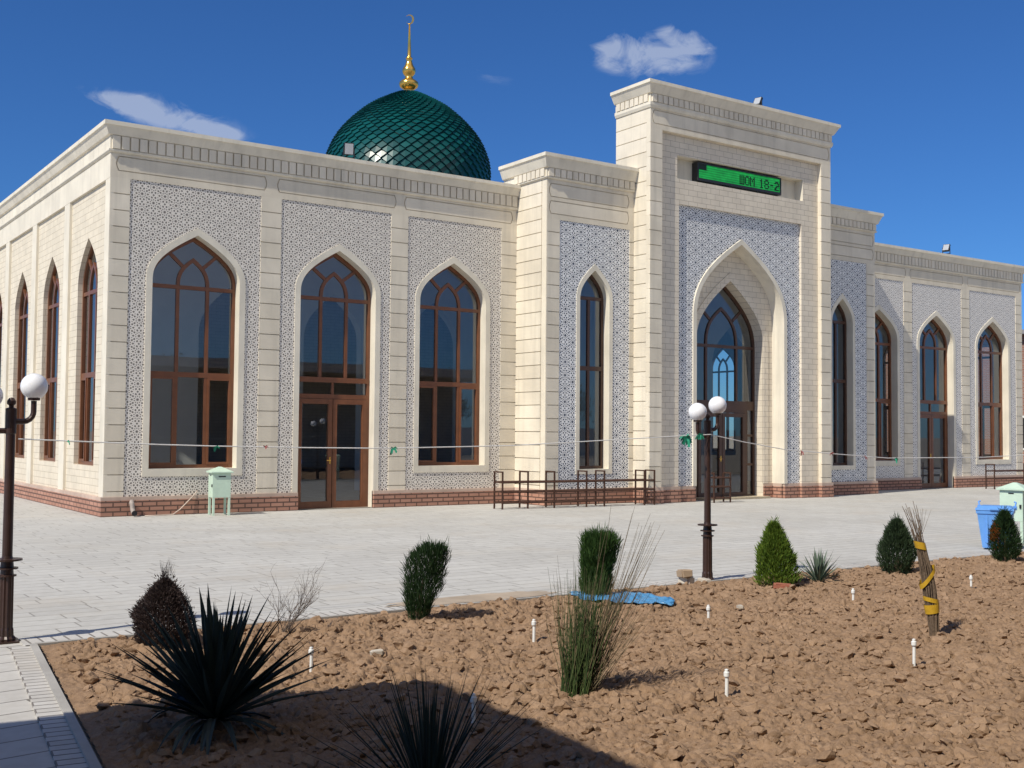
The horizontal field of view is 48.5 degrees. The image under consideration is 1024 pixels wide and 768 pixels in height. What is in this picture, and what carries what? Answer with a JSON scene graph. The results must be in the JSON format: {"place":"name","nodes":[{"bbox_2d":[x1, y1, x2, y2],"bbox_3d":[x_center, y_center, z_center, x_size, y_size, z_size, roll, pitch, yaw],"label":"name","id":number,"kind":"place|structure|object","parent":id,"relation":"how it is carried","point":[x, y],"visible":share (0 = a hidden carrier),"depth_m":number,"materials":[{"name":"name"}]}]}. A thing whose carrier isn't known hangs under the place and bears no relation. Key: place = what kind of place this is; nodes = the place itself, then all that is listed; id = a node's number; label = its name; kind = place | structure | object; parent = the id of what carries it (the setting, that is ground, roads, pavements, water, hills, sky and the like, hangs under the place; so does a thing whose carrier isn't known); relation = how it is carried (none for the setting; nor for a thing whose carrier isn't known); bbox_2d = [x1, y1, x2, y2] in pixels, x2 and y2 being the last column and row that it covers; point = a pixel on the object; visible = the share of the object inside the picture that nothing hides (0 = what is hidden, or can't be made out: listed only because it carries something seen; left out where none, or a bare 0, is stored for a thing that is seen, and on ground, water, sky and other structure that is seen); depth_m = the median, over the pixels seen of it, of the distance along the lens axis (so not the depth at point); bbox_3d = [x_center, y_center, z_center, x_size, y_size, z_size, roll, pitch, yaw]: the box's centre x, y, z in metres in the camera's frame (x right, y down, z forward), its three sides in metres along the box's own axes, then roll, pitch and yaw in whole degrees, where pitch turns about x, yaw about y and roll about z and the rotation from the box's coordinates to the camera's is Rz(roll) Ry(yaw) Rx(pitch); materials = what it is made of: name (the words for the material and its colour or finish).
{"place":"outdoors","nodes":[
{"label":"outdoors","id":0,"kind":"place"},
{"bbox_2d":[0,643,55,767],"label":"path paving","id":1,"kind":"structure","parent":0,"point":[23,743],"depth_m":6.89,"materials":[{"name":"grey concrete"}]},
{"bbox_2d":[0,486,1023,639],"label":"plaza paving","id":2,"kind":"structure","parent":0,"point":[79,572],"depth_m":17.99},
{"bbox_2d":[0,373,47,644],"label":"street lamp","id":3,"kind":"object","parent":2,"relation":"on","point":[34,388],"visible":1,"depth_m":9.63,"materials":[{"name":"black metal"}]},
{"bbox_2d":[206,467,233,515],"bbox_3d":[-6.230,2.275,24.213,0.470,1.025,0.470,2,-3,-29],"label":"collection box","id":4,"kind":"object","parent":2,"relation":"on","point":[219,482],"visible":1,"depth_m":24.08,"materials":[{"name":"green paint"}]},
{"bbox_2d":[0,15,1023,516],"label":"mosque","id":5,"kind":"structure","parent":2,"relation":"on","point":[412,273],"depth_m":29.68,"materials":[{"name":"beige stone"}]},
{"bbox_2d":[0,295,1,386],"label":"window","id":6,"kind":"structure","parent":5,"relation":"in","point":[0,295],"depth_m":33.68,"materials":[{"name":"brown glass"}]},
{"bbox_2d":[15,280,27,457],"bbox_3d":[-13.117,-0.518,30.666,0.097,5.017,1.658,2,-3,-35],"label":"window","id":7,"kind":"structure","parent":5,"relation":"in","point":[22,318],"depth_m":30.95,"materials":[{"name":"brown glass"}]},
{"bbox_2d":[44,264,59,461],"bbox_3d":[-11.195,-0.620,27.900,0.097,5.017,1.658,2,-3,-35],"label":"window","id":8,"kind":"structure","parent":5,"relation":"in","point":[49,396],"depth_m":28.14,"materials":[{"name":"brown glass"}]},
{"bbox_2d":[78,244,97,465],"bbox_3d":[-9.272,-0.722,25.134,0.097,5.017,1.658,2,-3,-35],"label":"window","id":9,"kind":"structure","parent":5,"relation":"in","point":[85,379],"depth_m":25.36,"materials":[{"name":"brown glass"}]},
{"bbox_2d":[129,500,136,515],"bbox_3d":[-7.847,2.561,23.526,0.109,0.331,0.302,2,-3,-35],"label":"pipe elbow","id":10,"kind":"object","parent":5,"relation":"attached to","point":[132,508],"visible":1,"depth_m":23.50,"materials":[{"name":"white plastic"}]},
{"bbox_2d":[145,490,197,515],"bbox_3d":[-7.186,2.518,24.046,0.060,0.506,1.211,-2,-3,44],"label":"hose","id":11,"kind":"object","parent":5,"relation":"hanging from","point":[175,512],"visible":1,"depth_m":24.04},
{"bbox_2d":[148,237,235,467],"bbox_3d":[-7.001,-0.693,24.818,1.928,5.042,0.097,2,-3,-35],"label":"window","id":12,"kind":"structure","parent":5,"relation":"in","point":[206,376],"depth_m":24.92,"materials":[{"name":"brown wood"}]},
{"bbox_2d":[297,253,370,508],"bbox_3d":[-4.207,-0.100,26.702,1.928,6.018,0.166,2,-3,-35],"label":"door","id":13,"kind":"structure","parent":5,"relation":"in","point":[331,399],"depth_m":26.71,"materials":[{"name":"brown wood"}]},
{"bbox_2d":[343,142,354,158],"bbox_3d":[-3.845,-5.487,26.793,0.273,0.395,0.152,1,-3,-15],"label":"flood light","id":14,"kind":"object","parent":5,"relation":"on","point":[348,149],"visible":1,"depth_m":26.75,"materials":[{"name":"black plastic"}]},
{"bbox_2d":[418,266,480,465],"bbox_3d":[-1.632,-0.487,28.542,1.928,5.042,0.097,2,-3,-35],"label":"window","id":15,"kind":"structure","parent":5,"relation":"in","point":[459,386],"depth_m":28.66,"materials":[{"name":"brown wood"}]},
{"bbox_2d":[579,274,603,468],"bbox_3d":[1.960,-0.365,29.439,0.964,5.107,0.085,2,-3,-35],"label":"window","id":16,"kind":"structure","parent":5,"relation":"in","point":[587,368],"depth_m":29.55,"materials":[{"name":"brown wood"}]},
{"bbox_2d":[712,348,733,450],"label":"window","id":17,"kind":"structure","parent":5,"relation":"in","point":[716,356],"depth_m":54.91,"materials":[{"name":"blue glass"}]},
{"bbox_2d":[696,286,754,496],"bbox_3d":[5.939,0.169,32.209,2.658,6.128,0.166,2,-3,-35],"label":"door","id":18,"kind":"structure","parent":5,"relation":"in","point":[735,408],"depth_m":32.55,"materials":[{"name":"brown wood"}]},
{"bbox_2d":[692,162,780,195],"bbox_3d":[6.343,-5.734,31.931,3.310,0.495,0.220,2,-3,-35],"label":"led sign","id":19,"kind":"object","parent":5,"relation":"attached to","point":[732,178],"visible":1,"depth_m":31.78,"materials":[{"name":"green plastic"}]},
{"bbox_2d":[753,97,762,104],"bbox_3d":[6.988,-7.969,32.330,0.273,0.386,0.220,-2,-3,40],"label":"flood light","id":20,"kind":"object","parent":5,"relation":"on","point":[758,100],"visible":0.49,"depth_m":32.28,"materials":[{"name":"white plastic"}]},
{"bbox_2d":[832,304,846,464],"bbox_3d":[9.948,-0.059,34.979,0.964,5.107,0.085,2,-3,-35],"label":"window","id":21,"kind":"structure","parent":5,"relation":"in","point":[835,380],"depth_m":35.12,"materials":[{"name":"brown wood"}]},
{"bbox_2d":[875,313,891,460],"bbox_3d":[12.047,0.038,38.030,1.928,5.042,0.097,2,-3,-35],"label":"window","id":22,"kind":"structure","parent":5,"relation":"in","point":[885,401],"depth_m":38.29,"materials":[{"name":"brown wood"}]},
{"bbox_2d":[883,346,887,454],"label":"window","id":23,"kind":"structure","parent":5,"relation":"in","point":[885,408],"depth_m":47.33,"materials":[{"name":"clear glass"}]},
{"bbox_2d":[911,319,947,487],"bbox_3d":[14.647,0.623,39.779,1.928,6.018,0.166,2,-3,-35],"label":"door","id":24,"kind":"structure","parent":5,"relation":"in","point":[929,415],"depth_m":39.97,"materials":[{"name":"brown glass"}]},
{"bbox_2d":[942,244,950,253],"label":"flood light","id":25,"kind":"object","parent":5,"relation":"on","point":[946,248],"visible":0.94,"depth_m":40.06,"materials":[{"name":"white plastic"}]},
{"bbox_2d":[969,334,992,456],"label":"window","id":26,"kind":"structure","parent":5,"relation":"in","point":[986,357],"depth_m":43.63,"materials":[{"name":"brown wood"}]},
{"bbox_2d":[978,325,1002,459],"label":"window","id":27,"kind":"structure","parent":5,"relation":"in","point":[992,446],"depth_m":41.90,"materials":[{"name":"brown wood"}]},
{"bbox_2d":[493,469,654,509],"bbox_3d":[1.610,2.569,27.936,4.519,0.890,0.455,2,-3,-30],"label":"steel rack","id":28,"kind":"object","parent":2,"relation":"on","point":[577,490],"visible":1,"depth_m":27.77,"materials":[{"name":"brown metal"}]},
{"bbox_2d":[711,472,730,502],"bbox_3d":[5.497,2.746,30.214,0.603,0.800,0.328,2,-3,-35],"label":"steel rack","id":29,"kind":"object","parent":2,"relation":"on","point":[714,477],"visible":0.73,"depth_m":30.15,"materials":[{"name":"brown metal"}]},
{"bbox_2d":[975,500,1016,547],"bbox_3d":[7.791,2.273,18.301,0.592,0.762,0.624,-1,-3,27],"label":"wheelie bin","id":30,"kind":"object","parent":2,"relation":"on","point":[985,515],"visible":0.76,"depth_m":18.15,"materials":[{"name":"blue plastic"}]},
{"bbox_2d":[985,463,1023,488],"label":"steel rack","id":31,"kind":"object","parent":2,"relation":"on","point":[986,471],"visible":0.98,"depth_m":39.44,"materials":[{"name":"metal"}]},
{"bbox_2d":[996,482,1023,543],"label":"collection box","id":32,"kind":"object","parent":2,"relation":"on","point":[1010,493],"visible":0.68,"depth_m":19.25,"materials":[{"name":"green paint"}]},
{"bbox_2d":[0,0,1023,435],"label":"sky","id":33,"kind":"structure","parent":0,"point":[926,97],"materials":[{"name":"blue"}]},
{"bbox_2d":[40,436,1023,767],"bbox_3d":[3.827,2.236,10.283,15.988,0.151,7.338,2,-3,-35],"label":"soil bed","id":34,"kind":"object","parent":0,"point":[103,739],"visible":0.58,"depth_m":7.94,"materials":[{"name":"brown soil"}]},
{"bbox_2d":[10,646,88,767],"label":"kerb strip","id":35,"kind":"object","parent":34,"relation":"on","point":[64,748],"visible":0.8,"depth_m":7.16,"materials":[{"name":"grey concrete"}]},
{"bbox_2d":[30,643,101,767],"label":"kerb stone","id":36,"kind":"object","parent":34,"relation":"on","point":[88,753],"visible":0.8,"depth_m":7.12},
{"bbox_2d":[128,557,196,648],"bbox_3d":[-2.864,1.794,9.338,0.551,0.770,0.536,2,-3,-35],"label":"purple shrub","id":37,"kind":"object","parent":34,"relation":"on","point":[161,594],"visible":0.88,"depth_m":9.24,"materials":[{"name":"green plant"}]},
{"bbox_2d":[92,586,333,754],"bbox_3d":[-1.740,1.700,6.739,1.337,1.006,1.397,0,-2,8],"label":"yucca plant","id":38,"kind":"object","parent":34,"relation":"on","point":[213,686],"visible":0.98,"depth_m":6.56,"materials":[{"name":"green plant"}]},
{"bbox_2d":[253,564,323,632],"bbox_3d":[-1.929,1.863,10.018,0.638,0.667,0.406,2,-3,-35],"label":"bare shrub","id":39,"kind":"object","parent":34,"relation":"on","point":[289,624],"visible":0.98,"depth_m":10.03,"materials":[{"name":"brown plant"}]},
{"bbox_2d":[308,647,313,671],"bbox_3d":[-1.480,2.062,8.370,0.040,0.254,0.040,2,-3,-35],"label":"sprinkler riser","id":40,"kind":"object","parent":34,"relation":"on","point":[311,649],"visible":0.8,"depth_m":8.36,"materials":[{"name":"white plastic"}]},
{"bbox_2d":[370,649,383,654],"bbox_3d":[-1.056,2.098,8.881,0.103,0.043,0.062,-3,1,-20],"label":"stone","id":41,"kind":"object","parent":34,"relation":"on","point":[378,651],"visible":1,"depth_m":8.86,"materials":[{"name":"white stone"}]},
{"bbox_2d":[292,660,552,767],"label":"yucca plant","id":42,"kind":"object","parent":34,"relation":"on","point":[427,750],"visible":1,"depth_m":5.33,"materials":[{"name":"green plant"}]},
{"bbox_2d":[398,535,451,620],"bbox_3d":[-0.823,1.826,10.725,0.478,0.853,0.478,-1,-3,32],"label":"conifer shrub","id":43,"kind":"object","parent":34,"relation":"on","point":[430,559],"visible":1,"depth_m":10.64,"materials":[{"name":"green plant"}]},
{"bbox_2d":[470,693,476,722],"bbox_3d":[-0.232,1.994,6.803,0.040,0.284,0.040,2,-3,-35],"label":"sprinkler riser","id":44,"kind":"object","parent":34,"relation":"on","point":[473,699],"visible":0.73,"depth_m":6.79,"materials":[{"name":"white plastic"}]},
{"bbox_2d":[19,549,1023,645],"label":"kerb strip","id":45,"kind":"object","parent":34,"relation":"on","point":[25,642],"visible":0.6,"depth_m":11.29,"materials":[{"name":"grey concrete"}]},
{"bbox_2d":[386,590,556,606],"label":"soil dust","id":46,"kind":"object","parent":45,"relation":"on","point":[475,598],"visible":0.83,"depth_m":12.32,"materials":[{"name":"beige soil"}]},
{"bbox_2d":[678,576,694,583],"bbox_3d":[2.086,2.353,13.589,0.141,0.120,0.175,7,-7,-41],"label":"stone","id":47,"kind":"object","parent":45,"relation":"on","point":[690,580],"visible":0.47,"depth_m":13.53,"materials":[{"name":"grey stone"}]},
{"bbox_2d":[676,569,692,577],"bbox_3d":[2.054,2.257,13.550,0.144,0.096,0.195,-2,-6,-18],"label":"stone","id":48,"kind":"object","parent":47,"relation":"on","point":[684,573],"visible":1,"depth_m":13.47,"materials":[{"name":"beige stone"}]},
{"bbox_2d":[688,396,726,579],"bbox_3d":[2.410,1.295,14.013,0.583,2.296,0.244,2,-3,-38],"label":"street lamp","id":49,"kind":"object","parent":45,"relation":"on","point":[698,413],"visible":0.98,"depth_m":13.97,"materials":[{"name":"black metal"}]},
{"bbox_3d":[9.076,1.547,18.564,0.583,2.296,0.244,2,-3,-35],"label":"street lamp","id":50,"kind":"object","parent":45,"relation":"on","visible":0},
{"bbox_2d":[18,433,1019,462],"bbox_3d":[2.490,0.807,14.055,16.003,0.408,0.194,2,-3,-34],"label":"rope","id":51,"kind":"object","parent":50,"relation":"attached to","point":[686,439],"visible":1,"depth_m":12.30,"materials":[{"name":"white fabric"}]},
{"bbox_2d":[36,553,1009,648],"bbox_3d":[14.248,2.895,22.013,44.290,0.108,0.053,2,-3,-35],"label":"kerb stone","id":52,"kind":"object","parent":34,"relation":"on","point":[40,644],"visible":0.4,"depth_m":11.09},
{"bbox_2d":[531,619,535,641],"bbox_3d":[0.185,2.134,9.658,0.040,0.274,0.040,2,-3,-35],"label":"sprinkler riser","id":53,"kind":"object","parent":34,"relation":"on","point":[533,623],"visible":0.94,"depth_m":9.65,"materials":[{"name":"white plastic"}]},
{"bbox_2d":[577,523,623,595],"bbox_3d":[0.922,1.887,12.172,0.517,0.869,0.489,2,-3,-35],"label":"conifer shrub","id":54,"kind":"object","parent":34,"relation":"on","point":[590,544],"visible":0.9,"depth_m":12.07,"materials":[{"name":"green plant"}]},
{"bbox_2d":[545,507,664,696],"bbox_3d":[0.639,1.491,7.870,0.793,1.307,0.737,2,-3,-35],"label":"broom plant","id":55,"kind":"object","parent":34,"relation":"on","point":[580,674],"visible":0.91,"depth_m":7.75,"materials":[{"name":"green plant"}]},
{"bbox_2d":[569,591,674,605],"bbox_3d":[1.151,2.237,11.953,1.142,0.069,0.629,0,-3,13],"label":"plastic sheet","id":56,"kind":"object","parent":34,"relation":"on","point":[669,601],"visible":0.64,"depth_m":11.86,"materials":[{"name":"blue plastic"}]},
{"bbox_2d":[697,578,711,582],"bbox_3d":[2.306,2.365,13.621,0.106,0.074,0.206,7,-3,-24],"label":"stone","id":57,"kind":"object","parent":34,"relation":"on","point":[705,579],"visible":0.48,"depth_m":13.58,"materials":[{"name":"grey stone"}]},
{"bbox_2d":[706,605,709,617],"bbox_3d":[1.869,2.215,10.826,0.040,0.224,0.040,2,-3,-35],"label":"sprinkler riser","id":58,"kind":"object","parent":34,"relation":"on","point":[708,610],"visible":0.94,"depth_m":10.82,"materials":[{"name":"white plastic"}]},
{"bbox_2d":[724,669,728,696],"bbox_3d":[1.459,2.070,7.731,0.040,0.264,0.040,2,-3,-35],"label":"sprinkler riser","id":59,"kind":"object","parent":34,"relation":"on","point":[726,674],"visible":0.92,"depth_m":7.72,"materials":[{"name":"white plastic"}]},
{"bbox_2d":[751,516,802,588],"bbox_3d":[3.115,1.961,13.383,0.614,0.878,0.595,2,-3,-35],"label":"thuja shrub","id":60,"kind":"object","parent":34,"relation":"on","point":[776,556],"visible":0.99,"depth_m":13.28,"materials":[{"name":"green plant"}]},
{"bbox_2d":[773,582,790,588],"bbox_3d":[3.122,2.331,13.095,0.221,0.065,0.115,4,3,11],"label":"brick","id":61,"kind":"object","parent":34,"relation":"on","point":[776,585],"visible":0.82,"depth_m":13.05,"materials":[{"name":"brick"}]},
{"bbox_2d":[797,548,846,581],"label":"yucca plant","id":62,"kind":"object","parent":34,"relation":"on","point":[819,573],"visible":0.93,"depth_m":13.83,"materials":[{"name":"green plant"}]},
{"bbox_2d":[851,588,854,599],"bbox_3d":[3.596,2.262,11.988,0.040,0.214,0.040,2,-3,-35],"label":"sprinkler riser","id":63,"kind":"object","parent":34,"relation":"on","point":[853,591],"visible":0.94,"depth_m":11.98,"materials":[{"name":"white plastic"}]},
{"bbox_2d":[875,511,917,574],"bbox_3d":[4.952,2.044,14.604,0.621,0.852,0.571,2,-3,-35],"label":"conifer shrub","id":64,"kind":"object","parent":34,"relation":"on","point":[897,537],"visible":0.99,"depth_m":14.48,"materials":[{"name":"green plant"}]},
{"bbox_2d":[911,639,916,665],"bbox_3d":[3.124,2.133,8.838,0.040,0.304,0.040,2,-3,-35],"label":"sprinkler riser","id":65,"kind":"object","parent":34,"relation":"in","point":[913,643],"visible":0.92,"depth_m":8.83,"materials":[{"name":"white plastic"}]},
{"bbox_2d":[902,502,939,635],"bbox_3d":[3.655,1.664,10.187,0.339,1.235,0.147,1,-2,-1],"label":"stick bundle","id":66,"kind":"object","parent":34,"relation":"on","point":[927,585],"visible":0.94,"depth_m":10.15,"materials":[{"name":"wood"}]},
{"bbox_2d":[986,506,1023,561],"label":"conifer shrub","id":67,"kind":"object","parent":34,"relation":"on","point":[1003,545],"visible":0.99,"depth_m":16.03,"materials":[{"name":"green plant"}]},
{"bbox_2d":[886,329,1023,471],"bbox_3d":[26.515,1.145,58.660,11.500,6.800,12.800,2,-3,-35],"label":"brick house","id":68,"kind":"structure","parent":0,"point":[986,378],"depth_m":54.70,"materials":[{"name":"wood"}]},
{"bbox_2d":[1022,416,1023,449],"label":"window","id":69,"kind":"structure","parent":68,"relation":"in","point":[1023,416],"depth_m":53.02,"materials":[{"name":"white plastic"}]}
]}

